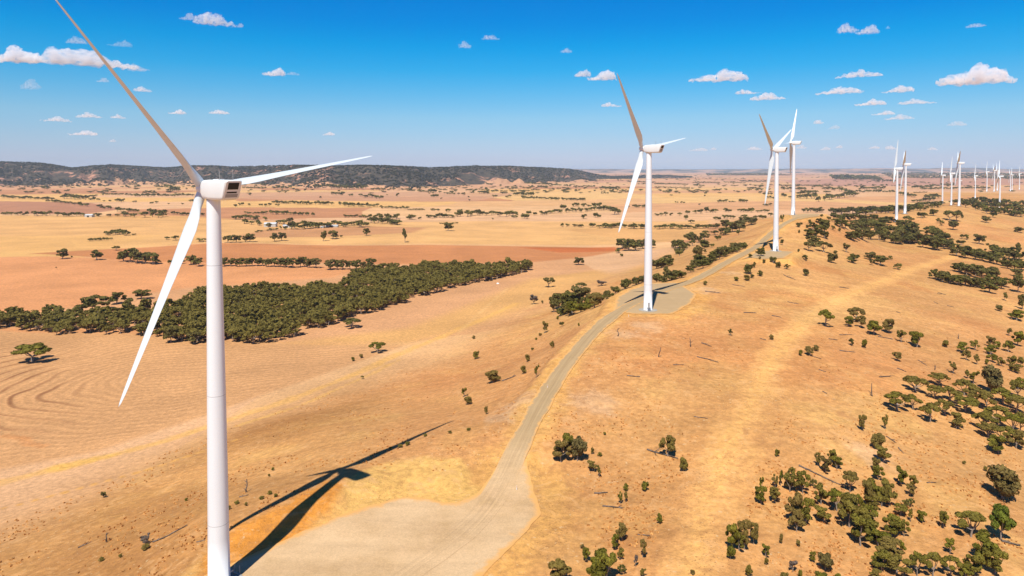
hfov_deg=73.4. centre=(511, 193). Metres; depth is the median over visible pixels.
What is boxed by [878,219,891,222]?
gum tree
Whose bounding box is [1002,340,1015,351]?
gum tree
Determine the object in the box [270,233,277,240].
gum tree
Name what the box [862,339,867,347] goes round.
bush
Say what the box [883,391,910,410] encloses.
gum tree
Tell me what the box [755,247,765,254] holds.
gum tree
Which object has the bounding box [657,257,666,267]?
bush
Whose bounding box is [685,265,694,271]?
gum tree
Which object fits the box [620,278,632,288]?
bush
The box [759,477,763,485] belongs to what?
gum tree
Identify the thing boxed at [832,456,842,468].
gum tree
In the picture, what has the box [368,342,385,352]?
gum tree
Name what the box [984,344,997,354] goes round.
gum tree
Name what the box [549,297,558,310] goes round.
gum tree
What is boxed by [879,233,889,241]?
gum tree
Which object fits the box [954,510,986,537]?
gum tree
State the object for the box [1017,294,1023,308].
gum tree
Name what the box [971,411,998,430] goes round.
gum tree
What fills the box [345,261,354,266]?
gum tree
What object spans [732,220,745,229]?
gum tree
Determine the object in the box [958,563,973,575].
gum tree
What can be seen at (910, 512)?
gum tree
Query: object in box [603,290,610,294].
bush
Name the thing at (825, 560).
bush
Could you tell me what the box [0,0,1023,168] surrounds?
sky
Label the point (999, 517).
gum tree
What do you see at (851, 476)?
gum tree
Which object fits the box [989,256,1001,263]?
gum tree
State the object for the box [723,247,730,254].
gum tree
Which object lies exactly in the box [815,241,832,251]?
gum tree
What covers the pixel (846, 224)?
gum tree
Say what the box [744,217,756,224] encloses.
gum tree
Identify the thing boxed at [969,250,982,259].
gum tree
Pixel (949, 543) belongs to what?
gum tree
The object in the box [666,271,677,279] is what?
bush
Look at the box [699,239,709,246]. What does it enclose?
bush
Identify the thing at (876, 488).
gum tree
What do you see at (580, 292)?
gum tree
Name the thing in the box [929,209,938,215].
gum tree
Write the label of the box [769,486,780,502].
gum tree
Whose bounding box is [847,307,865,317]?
gum tree
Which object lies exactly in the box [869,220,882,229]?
gum tree
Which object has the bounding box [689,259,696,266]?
bush
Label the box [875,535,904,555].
gum tree
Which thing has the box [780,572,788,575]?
bush
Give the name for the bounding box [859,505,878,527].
gum tree
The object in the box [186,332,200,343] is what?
gum tree
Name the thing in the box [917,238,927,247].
gum tree
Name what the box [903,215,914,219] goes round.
gum tree
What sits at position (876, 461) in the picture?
gum tree
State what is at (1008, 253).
gum tree
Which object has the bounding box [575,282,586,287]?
gum tree
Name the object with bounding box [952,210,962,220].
gum tree
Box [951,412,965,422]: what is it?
gum tree
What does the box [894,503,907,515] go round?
gum tree
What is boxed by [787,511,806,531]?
gum tree
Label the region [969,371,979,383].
gum tree
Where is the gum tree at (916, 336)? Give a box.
[909,331,923,346]
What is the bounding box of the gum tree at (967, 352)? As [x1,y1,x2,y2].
[961,350,970,359]
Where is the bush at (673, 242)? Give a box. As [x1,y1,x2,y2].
[671,240,677,247]
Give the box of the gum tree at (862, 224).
[856,221,871,231]
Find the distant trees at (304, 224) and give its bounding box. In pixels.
[0,172,1023,267]
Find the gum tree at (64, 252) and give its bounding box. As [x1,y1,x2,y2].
[56,248,68,258]
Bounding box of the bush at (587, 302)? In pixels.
[584,298,594,305]
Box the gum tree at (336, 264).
[333,260,340,269]
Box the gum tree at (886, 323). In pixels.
[882,318,894,332]
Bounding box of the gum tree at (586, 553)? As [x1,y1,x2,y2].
[582,547,590,561]
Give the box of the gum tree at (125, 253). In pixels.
[121,248,135,261]
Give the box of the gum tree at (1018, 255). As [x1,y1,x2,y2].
[1011,253,1022,258]
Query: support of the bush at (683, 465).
on the ground at (74, 436)
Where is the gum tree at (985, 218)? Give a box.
[981,216,991,222]
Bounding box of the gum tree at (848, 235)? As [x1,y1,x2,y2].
[845,231,857,239]
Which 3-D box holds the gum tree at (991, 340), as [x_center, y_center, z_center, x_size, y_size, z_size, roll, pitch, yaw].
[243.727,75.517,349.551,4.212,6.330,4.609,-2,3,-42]
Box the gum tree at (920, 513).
[916,510,926,522]
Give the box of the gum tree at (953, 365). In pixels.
[949,361,956,372]
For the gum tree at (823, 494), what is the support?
on the ground at (74, 436)
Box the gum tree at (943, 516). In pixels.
[939,511,948,528]
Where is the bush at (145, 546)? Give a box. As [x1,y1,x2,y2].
[141,543,149,549]
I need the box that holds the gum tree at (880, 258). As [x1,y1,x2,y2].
[874,255,888,264]
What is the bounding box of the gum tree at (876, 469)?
[872,465,884,479]
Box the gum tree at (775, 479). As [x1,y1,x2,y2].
[771,474,777,484]
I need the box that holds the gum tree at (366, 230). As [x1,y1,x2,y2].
[362,228,370,235]
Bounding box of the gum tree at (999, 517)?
[989,503,1016,540]
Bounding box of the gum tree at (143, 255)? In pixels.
[138,252,150,263]
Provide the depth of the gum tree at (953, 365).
290.97 m
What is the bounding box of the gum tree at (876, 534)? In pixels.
[870,526,891,545]
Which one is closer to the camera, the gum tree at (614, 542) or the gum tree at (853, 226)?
the gum tree at (614, 542)
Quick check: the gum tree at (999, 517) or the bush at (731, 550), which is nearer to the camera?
the bush at (731, 550)
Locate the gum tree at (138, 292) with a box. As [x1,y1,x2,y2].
[132,289,151,298]
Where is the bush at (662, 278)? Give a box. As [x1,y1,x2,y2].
[656,275,667,282]
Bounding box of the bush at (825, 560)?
[818,552,833,570]
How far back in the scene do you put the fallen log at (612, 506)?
170.02 m
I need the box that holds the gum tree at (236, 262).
[234,257,243,266]
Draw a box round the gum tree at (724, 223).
[720,219,728,226]
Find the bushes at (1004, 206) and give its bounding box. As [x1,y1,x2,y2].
[100,196,1023,571]
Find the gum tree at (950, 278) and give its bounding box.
[944,274,956,283]
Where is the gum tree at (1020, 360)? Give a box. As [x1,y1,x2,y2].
[1017,356,1023,364]
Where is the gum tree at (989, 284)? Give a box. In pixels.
[980,280,998,292]
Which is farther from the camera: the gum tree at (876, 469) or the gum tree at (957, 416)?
the gum tree at (957, 416)
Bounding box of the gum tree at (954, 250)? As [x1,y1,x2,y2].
[949,248,961,255]
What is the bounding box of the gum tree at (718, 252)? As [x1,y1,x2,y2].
[714,247,725,259]
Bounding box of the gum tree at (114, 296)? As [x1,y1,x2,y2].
[108,292,126,303]
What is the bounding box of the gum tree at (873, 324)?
[866,320,882,334]
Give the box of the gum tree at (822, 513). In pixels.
[814,504,831,522]
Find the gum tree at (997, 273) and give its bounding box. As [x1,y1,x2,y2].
[990,267,1000,276]
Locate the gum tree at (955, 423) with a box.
[951,419,962,428]
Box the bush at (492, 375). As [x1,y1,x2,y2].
[485,370,500,382]
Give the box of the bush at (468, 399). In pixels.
[464,396,471,403]
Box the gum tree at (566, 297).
[557,290,579,307]
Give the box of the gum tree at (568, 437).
[562,433,572,455]
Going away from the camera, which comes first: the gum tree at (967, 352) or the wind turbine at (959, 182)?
the gum tree at (967, 352)
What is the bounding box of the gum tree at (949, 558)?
[940,555,963,575]
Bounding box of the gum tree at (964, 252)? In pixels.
[959,248,972,257]
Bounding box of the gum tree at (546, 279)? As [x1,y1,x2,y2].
[543,277,555,286]
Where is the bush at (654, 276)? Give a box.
[652,273,659,281]
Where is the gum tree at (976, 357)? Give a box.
[973,354,979,361]
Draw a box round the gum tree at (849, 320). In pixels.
[844,316,852,325]
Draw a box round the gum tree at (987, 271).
[982,269,995,275]
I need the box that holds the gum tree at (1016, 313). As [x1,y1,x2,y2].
[1007,309,1023,319]
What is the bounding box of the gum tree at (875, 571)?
[869,568,881,575]
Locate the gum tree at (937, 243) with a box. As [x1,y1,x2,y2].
[932,240,944,250]
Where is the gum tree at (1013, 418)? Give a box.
[998,413,1023,428]
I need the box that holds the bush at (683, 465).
[679,457,687,469]
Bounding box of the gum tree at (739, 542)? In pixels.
[735,533,745,550]
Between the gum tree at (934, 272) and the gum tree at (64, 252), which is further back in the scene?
the gum tree at (64, 252)
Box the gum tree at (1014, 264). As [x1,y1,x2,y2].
[1008,260,1020,268]
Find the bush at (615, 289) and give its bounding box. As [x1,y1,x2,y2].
[610,286,620,292]
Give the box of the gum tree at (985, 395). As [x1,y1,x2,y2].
[976,391,996,406]
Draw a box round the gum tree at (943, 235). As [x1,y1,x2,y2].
[936,232,950,245]
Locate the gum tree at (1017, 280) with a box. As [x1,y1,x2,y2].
[1010,274,1023,292]
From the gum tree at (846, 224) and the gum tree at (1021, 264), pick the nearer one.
the gum tree at (1021, 264)
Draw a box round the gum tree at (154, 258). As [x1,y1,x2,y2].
[145,252,158,263]
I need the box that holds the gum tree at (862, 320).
[855,315,865,327]
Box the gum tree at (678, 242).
[674,239,683,247]
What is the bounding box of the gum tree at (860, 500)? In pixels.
[857,494,864,505]
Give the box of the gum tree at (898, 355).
[892,352,901,360]
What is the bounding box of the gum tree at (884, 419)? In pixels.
[881,414,887,425]
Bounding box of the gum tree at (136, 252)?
[131,249,142,262]
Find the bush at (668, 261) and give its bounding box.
[664,258,673,265]
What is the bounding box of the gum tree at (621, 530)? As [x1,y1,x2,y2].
[615,522,627,537]
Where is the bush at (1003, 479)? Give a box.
[986,464,1021,498]
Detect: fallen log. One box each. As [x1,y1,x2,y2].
[602,505,623,508]
[647,448,676,457]
[799,465,821,475]
[1001,539,1020,545]
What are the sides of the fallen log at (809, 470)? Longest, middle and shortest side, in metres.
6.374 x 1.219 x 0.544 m
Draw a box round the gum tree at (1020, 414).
[1015,411,1023,429]
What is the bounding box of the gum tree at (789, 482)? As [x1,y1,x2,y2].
[783,472,798,491]
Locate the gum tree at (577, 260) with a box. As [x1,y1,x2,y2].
[574,257,583,264]
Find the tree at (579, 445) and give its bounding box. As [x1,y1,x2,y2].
[571,435,587,460]
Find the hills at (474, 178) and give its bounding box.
[0,162,684,190]
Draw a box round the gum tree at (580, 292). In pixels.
[570,285,590,302]
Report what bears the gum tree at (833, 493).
on the ground at (74, 436)
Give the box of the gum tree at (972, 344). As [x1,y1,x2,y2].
[969,340,979,349]
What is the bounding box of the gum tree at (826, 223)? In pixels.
[818,220,829,230]
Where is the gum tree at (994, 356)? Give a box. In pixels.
[986,354,997,361]
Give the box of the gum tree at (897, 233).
[893,229,905,243]
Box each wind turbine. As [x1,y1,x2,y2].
[55,0,370,575]
[617,74,684,311]
[759,114,791,251]
[789,110,801,214]
[892,143,902,221]
[900,151,910,213]
[939,162,945,203]
[948,156,954,204]
[955,151,964,205]
[972,166,977,197]
[984,161,989,191]
[992,166,996,191]
[995,161,1003,202]
[995,164,997,190]
[1008,169,1012,190]
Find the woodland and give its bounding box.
[0,257,532,343]
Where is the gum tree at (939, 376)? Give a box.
[927,372,950,385]
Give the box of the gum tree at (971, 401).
[954,395,979,411]
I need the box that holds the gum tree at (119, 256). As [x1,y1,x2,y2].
[116,251,129,260]
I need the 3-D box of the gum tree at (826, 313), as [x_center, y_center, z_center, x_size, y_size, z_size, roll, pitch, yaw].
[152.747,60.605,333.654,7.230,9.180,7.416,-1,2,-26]
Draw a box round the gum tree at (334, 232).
[328,230,337,236]
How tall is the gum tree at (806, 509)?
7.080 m
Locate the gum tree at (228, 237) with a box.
[222,235,231,241]
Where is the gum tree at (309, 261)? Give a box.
[305,258,312,265]
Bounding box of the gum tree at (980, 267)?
[975,265,984,276]
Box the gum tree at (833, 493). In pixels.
[827,488,841,510]
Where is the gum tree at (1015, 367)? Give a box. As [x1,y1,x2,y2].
[1009,364,1022,372]
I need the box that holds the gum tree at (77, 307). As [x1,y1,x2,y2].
[72,304,84,312]
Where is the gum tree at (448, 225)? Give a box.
[444,222,453,230]
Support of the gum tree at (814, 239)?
on the ground at (74, 436)
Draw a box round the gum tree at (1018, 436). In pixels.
[1006,429,1023,448]
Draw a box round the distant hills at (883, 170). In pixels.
[574,168,1023,172]
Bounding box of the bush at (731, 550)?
[726,544,735,559]
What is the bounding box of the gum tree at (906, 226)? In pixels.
[896,222,913,241]
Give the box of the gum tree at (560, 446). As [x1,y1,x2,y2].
[552,439,571,461]
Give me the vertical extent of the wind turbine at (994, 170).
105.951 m
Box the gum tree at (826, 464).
[820,455,831,471]
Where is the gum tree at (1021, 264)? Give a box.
[1017,261,1023,269]
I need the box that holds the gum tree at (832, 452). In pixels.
[827,449,836,461]
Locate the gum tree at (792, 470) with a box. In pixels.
[787,467,795,474]
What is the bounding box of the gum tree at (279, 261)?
[276,258,284,266]
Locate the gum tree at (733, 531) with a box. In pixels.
[725,523,740,544]
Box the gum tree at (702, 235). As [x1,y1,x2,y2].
[699,233,709,239]
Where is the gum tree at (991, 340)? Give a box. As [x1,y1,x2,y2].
[986,336,995,344]
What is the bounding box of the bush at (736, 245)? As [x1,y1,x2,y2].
[731,242,740,251]
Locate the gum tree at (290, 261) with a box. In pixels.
[286,258,299,267]
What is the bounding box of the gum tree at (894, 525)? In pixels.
[882,513,901,535]
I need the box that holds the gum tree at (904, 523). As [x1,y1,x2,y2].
[901,519,910,535]
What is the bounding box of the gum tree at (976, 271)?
[969,266,982,277]
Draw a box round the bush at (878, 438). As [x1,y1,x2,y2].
[870,433,885,445]
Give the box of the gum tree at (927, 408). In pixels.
[919,402,940,421]
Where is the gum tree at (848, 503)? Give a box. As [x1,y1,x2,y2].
[837,492,860,526]
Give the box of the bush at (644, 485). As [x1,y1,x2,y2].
[641,481,648,490]
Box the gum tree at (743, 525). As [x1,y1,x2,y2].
[737,519,751,549]
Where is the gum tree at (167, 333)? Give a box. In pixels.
[162,326,179,342]
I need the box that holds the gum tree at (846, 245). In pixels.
[843,243,849,249]
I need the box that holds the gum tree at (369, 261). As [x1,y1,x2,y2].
[365,258,376,266]
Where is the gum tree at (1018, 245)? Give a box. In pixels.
[1015,242,1021,249]
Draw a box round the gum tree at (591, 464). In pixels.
[587,460,596,470]
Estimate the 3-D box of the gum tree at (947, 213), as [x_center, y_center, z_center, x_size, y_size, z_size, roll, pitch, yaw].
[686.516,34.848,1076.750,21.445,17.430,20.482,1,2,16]
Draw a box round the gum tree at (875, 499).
[865,495,882,509]
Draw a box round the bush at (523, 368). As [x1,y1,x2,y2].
[520,365,525,373]
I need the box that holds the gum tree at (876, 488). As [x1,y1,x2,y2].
[867,477,881,500]
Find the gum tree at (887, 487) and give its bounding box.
[881,477,897,505]
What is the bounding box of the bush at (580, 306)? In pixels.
[573,302,590,311]
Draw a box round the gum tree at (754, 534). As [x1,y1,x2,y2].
[750,522,758,544]
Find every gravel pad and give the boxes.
[204,460,540,575]
[613,282,695,313]
[743,250,792,258]
[790,214,819,218]
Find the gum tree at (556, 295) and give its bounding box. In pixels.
[551,293,560,307]
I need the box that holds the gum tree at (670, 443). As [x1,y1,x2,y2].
[658,435,675,456]
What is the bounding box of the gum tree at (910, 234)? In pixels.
[905,232,916,243]
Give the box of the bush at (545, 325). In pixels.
[542,321,547,329]
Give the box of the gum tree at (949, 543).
[944,538,955,553]
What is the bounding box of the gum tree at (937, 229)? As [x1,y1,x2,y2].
[923,226,941,231]
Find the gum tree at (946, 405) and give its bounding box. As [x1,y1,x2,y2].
[934,399,954,415]
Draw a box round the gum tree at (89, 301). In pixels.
[80,294,110,307]
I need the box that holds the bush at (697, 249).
[693,245,702,254]
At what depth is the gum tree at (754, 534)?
150.22 m
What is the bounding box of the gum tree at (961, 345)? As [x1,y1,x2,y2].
[957,341,968,350]
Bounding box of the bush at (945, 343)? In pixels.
[942,340,948,345]
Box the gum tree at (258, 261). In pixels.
[254,257,262,263]
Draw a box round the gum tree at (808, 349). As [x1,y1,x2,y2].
[804,346,813,354]
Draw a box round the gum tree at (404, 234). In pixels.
[402,228,406,238]
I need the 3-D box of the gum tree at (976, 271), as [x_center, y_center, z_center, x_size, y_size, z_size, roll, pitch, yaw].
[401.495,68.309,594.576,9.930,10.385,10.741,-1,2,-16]
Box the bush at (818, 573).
[815,571,827,575]
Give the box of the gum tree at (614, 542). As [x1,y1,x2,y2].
[611,534,618,549]
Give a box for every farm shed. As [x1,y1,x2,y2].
[84,214,94,216]
[264,222,276,226]
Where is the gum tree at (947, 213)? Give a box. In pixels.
[943,210,956,220]
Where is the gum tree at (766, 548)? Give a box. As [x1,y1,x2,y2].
[762,543,770,556]
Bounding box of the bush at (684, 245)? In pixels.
[679,242,687,248]
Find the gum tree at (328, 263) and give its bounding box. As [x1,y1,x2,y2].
[324,259,334,269]
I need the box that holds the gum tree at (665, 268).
[663,266,670,274]
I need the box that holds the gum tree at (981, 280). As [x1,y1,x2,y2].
[974,277,985,287]
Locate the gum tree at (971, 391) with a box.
[962,385,985,398]
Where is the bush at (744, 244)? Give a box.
[739,242,747,246]
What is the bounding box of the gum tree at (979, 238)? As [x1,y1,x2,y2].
[973,234,986,243]
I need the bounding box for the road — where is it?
[384,215,815,575]
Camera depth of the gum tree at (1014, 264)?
683.42 m
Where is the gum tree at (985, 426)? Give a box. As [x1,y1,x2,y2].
[975,421,997,437]
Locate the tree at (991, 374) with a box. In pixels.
[981,364,1003,391]
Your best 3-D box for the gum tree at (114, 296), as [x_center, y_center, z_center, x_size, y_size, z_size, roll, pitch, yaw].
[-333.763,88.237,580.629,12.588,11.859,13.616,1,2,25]
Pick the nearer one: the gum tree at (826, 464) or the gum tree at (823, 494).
the gum tree at (823, 494)
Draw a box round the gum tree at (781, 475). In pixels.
[779,470,782,485]
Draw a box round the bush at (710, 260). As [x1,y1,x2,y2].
[703,257,712,263]
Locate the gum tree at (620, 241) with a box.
[616,238,625,248]
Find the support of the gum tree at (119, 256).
on the ground at (74, 436)
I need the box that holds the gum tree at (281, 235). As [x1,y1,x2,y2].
[277,232,286,240]
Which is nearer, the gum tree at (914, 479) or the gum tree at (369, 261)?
the gum tree at (914, 479)
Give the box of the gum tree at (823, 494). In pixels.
[814,482,828,503]
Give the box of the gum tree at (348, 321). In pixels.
[342,317,361,327]
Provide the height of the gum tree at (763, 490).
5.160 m
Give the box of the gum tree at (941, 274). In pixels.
[935,270,948,281]
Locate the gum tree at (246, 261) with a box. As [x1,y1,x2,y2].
[241,258,249,265]
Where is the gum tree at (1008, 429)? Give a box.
[992,425,1014,436]
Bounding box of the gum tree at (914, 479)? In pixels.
[909,475,918,485]
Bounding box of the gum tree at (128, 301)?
[122,298,132,305]
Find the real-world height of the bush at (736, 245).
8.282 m
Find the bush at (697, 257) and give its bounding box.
[693,254,705,266]
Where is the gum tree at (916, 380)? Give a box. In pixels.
[902,375,930,391]
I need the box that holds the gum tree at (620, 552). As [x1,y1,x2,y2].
[617,547,623,556]
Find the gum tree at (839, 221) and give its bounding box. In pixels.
[834,218,845,224]
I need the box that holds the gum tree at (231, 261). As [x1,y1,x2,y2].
[226,258,234,265]
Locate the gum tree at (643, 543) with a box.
[640,539,646,555]
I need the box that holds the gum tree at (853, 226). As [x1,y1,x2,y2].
[849,223,860,229]
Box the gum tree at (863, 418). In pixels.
[858,414,866,430]
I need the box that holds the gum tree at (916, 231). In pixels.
[908,227,922,243]
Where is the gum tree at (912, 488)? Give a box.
[906,483,915,495]
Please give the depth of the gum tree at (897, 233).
811.56 m
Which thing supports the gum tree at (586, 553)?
on the ground at (74, 436)
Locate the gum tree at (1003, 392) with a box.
[991,387,1014,404]
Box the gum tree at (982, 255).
[974,251,986,260]
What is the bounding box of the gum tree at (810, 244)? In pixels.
[804,242,814,250]
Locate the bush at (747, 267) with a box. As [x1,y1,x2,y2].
[744,264,752,273]
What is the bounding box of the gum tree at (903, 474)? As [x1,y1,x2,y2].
[896,465,908,484]
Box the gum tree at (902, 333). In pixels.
[897,330,906,339]
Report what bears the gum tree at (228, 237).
on the ground at (74, 436)
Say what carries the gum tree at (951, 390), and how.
on the ground at (74, 436)
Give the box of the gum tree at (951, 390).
[942,385,962,400]
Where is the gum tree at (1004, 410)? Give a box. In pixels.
[983,405,1011,424]
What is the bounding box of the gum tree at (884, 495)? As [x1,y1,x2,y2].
[876,489,890,506]
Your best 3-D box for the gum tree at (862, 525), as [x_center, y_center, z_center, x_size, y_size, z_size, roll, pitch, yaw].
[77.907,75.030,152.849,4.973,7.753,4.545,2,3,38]
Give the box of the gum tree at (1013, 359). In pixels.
[1006,355,1017,363]
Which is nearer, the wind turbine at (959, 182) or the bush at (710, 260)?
the bush at (710, 260)
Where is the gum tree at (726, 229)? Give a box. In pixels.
[718,227,730,234]
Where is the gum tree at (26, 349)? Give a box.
[10,342,51,361]
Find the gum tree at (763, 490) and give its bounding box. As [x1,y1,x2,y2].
[755,486,766,503]
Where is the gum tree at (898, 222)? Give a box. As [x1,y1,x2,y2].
[895,219,906,224]
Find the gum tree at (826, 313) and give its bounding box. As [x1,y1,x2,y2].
[818,309,834,325]
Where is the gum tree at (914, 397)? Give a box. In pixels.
[908,394,922,409]
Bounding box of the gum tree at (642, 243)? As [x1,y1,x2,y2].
[636,239,644,248]
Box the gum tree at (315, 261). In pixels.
[311,258,321,264]
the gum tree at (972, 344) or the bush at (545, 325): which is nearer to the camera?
the gum tree at (972, 344)
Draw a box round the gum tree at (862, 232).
[854,228,871,238]
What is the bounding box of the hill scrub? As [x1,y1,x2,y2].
[0,161,692,189]
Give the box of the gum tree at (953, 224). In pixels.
[948,221,959,229]
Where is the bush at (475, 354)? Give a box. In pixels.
[473,351,478,357]
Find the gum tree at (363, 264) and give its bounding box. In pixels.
[359,261,366,267]
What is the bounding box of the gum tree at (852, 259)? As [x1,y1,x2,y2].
[846,256,857,262]
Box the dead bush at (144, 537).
[140,532,149,543]
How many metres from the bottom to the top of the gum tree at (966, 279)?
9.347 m
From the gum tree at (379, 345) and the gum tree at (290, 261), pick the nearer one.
the gum tree at (379, 345)
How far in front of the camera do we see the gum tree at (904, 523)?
157.91 m
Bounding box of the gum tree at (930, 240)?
[923,236,942,248]
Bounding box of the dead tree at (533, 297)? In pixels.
[530,294,537,303]
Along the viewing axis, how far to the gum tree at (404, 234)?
1074.34 m
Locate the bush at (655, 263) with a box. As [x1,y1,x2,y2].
[652,259,661,268]
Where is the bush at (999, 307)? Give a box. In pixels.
[995,305,1002,310]
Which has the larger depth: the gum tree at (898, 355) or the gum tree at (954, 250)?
the gum tree at (954, 250)
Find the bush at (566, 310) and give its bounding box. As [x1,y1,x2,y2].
[563,307,575,314]
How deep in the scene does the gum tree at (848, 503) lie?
159.54 m
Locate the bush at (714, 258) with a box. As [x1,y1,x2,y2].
[707,253,716,260]
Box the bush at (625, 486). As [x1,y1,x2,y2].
[623,483,628,490]
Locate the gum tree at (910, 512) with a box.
[908,508,912,521]
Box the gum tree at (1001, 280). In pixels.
[994,277,1006,288]
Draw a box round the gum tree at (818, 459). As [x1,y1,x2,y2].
[814,452,820,462]
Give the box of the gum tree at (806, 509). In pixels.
[799,497,814,522]
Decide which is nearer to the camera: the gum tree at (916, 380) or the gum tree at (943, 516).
the gum tree at (943, 516)
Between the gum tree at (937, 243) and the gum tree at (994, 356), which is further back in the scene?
the gum tree at (937, 243)
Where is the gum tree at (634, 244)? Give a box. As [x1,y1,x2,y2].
[629,240,641,250]
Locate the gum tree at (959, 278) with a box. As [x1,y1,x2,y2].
[954,275,963,284]
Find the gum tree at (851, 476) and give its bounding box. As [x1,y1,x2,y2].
[842,470,858,491]
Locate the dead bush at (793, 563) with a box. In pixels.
[789,560,797,568]
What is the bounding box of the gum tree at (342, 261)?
[339,259,347,266]
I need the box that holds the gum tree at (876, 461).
[872,457,880,466]
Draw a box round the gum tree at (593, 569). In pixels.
[586,556,601,575]
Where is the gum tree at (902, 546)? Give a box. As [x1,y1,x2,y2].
[898,540,906,549]
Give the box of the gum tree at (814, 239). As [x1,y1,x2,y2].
[805,235,817,242]
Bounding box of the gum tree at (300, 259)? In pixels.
[296,257,305,266]
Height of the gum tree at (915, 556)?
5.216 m
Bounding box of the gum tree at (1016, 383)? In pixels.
[1009,379,1023,394]
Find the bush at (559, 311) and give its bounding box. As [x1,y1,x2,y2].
[556,308,565,315]
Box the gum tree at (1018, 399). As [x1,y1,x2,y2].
[1004,394,1023,411]
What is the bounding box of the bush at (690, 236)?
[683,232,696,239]
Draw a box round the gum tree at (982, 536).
[972,528,1001,554]
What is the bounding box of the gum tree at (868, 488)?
[862,479,875,500]
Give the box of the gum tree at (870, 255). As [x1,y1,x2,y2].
[864,251,875,258]
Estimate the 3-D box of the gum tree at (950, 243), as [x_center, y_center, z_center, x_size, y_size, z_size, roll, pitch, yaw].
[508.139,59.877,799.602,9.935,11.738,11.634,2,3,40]
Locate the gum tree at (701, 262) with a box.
[696,259,709,268]
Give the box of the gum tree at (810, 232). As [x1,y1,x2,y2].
[803,229,817,234]
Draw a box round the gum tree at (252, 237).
[245,233,255,239]
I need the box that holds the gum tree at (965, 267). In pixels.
[959,264,972,274]
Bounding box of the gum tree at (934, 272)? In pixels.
[928,269,937,278]
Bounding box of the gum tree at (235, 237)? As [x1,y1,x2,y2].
[232,235,241,242]
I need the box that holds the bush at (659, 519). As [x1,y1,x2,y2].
[656,513,662,523]
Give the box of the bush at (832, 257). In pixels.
[827,253,837,262]
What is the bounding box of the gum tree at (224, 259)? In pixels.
[222,257,227,265]
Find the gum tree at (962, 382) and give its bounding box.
[952,378,976,395]
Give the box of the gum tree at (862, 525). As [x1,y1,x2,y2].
[850,513,873,545]
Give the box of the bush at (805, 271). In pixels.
[803,269,808,275]
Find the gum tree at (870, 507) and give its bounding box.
[864,504,878,521]
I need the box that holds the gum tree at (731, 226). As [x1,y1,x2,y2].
[727,222,737,231]
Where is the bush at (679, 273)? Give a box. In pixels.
[675,270,686,277]
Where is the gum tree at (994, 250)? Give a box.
[991,249,1005,253]
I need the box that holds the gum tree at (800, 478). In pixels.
[796,470,810,493]
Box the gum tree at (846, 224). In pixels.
[840,220,850,228]
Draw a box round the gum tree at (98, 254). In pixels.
[90,250,103,259]
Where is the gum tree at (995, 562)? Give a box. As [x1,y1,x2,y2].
[981,547,1009,573]
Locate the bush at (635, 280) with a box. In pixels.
[631,277,641,284]
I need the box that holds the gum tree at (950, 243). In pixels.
[945,240,953,248]
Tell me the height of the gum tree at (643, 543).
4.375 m
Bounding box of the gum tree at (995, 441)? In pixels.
[987,434,1006,453]
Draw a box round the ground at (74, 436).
[0,172,1023,575]
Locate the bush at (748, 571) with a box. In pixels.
[745,564,752,575]
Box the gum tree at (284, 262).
[281,257,288,265]
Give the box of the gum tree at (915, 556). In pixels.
[909,550,926,575]
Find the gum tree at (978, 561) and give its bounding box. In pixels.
[962,551,986,572]
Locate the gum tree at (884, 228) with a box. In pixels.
[878,225,890,232]
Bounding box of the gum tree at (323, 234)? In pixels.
[320,230,326,240]
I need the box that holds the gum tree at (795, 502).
[784,491,802,514]
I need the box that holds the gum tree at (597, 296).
[588,292,601,307]
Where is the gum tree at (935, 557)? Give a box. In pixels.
[923,552,941,575]
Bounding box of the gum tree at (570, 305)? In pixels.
[566,301,576,314]
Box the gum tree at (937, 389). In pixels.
[926,385,942,398]
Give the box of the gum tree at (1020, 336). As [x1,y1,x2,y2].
[1011,331,1023,345]
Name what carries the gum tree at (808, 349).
on the ground at (74, 436)
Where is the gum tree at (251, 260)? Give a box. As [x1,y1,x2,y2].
[247,257,256,263]
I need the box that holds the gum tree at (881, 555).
[870,549,891,570]
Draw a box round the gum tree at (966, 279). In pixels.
[959,274,972,285]
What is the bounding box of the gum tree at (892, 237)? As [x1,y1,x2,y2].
[888,235,900,243]
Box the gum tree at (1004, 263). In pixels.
[1001,260,1010,268]
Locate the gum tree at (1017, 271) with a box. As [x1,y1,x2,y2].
[1010,268,1022,274]
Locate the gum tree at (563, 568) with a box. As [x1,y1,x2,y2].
[548,558,571,575]
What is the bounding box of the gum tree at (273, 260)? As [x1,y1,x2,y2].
[269,257,278,266]
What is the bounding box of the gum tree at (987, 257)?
[983,255,992,262]
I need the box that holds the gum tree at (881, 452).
[875,444,891,461]
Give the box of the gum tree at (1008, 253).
[1003,249,1017,258]
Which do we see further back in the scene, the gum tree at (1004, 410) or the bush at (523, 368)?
the bush at (523, 368)
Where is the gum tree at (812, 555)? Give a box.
[809,551,815,560]
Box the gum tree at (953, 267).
[950,262,964,271]
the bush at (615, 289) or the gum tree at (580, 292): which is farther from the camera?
the bush at (615, 289)
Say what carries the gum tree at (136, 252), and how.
on the ground at (74, 436)
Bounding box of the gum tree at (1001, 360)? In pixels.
[996,357,1005,365]
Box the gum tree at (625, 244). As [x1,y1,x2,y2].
[622,238,633,250]
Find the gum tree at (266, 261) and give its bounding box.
[264,258,272,266]
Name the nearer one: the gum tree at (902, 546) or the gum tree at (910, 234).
the gum tree at (902, 546)
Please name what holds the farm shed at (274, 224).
on the ground at (74, 436)
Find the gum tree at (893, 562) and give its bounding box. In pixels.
[883,553,912,573]
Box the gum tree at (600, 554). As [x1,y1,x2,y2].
[594,547,616,575]
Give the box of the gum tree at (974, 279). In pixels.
[968,277,979,286]
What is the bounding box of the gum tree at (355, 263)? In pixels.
[350,259,360,268]

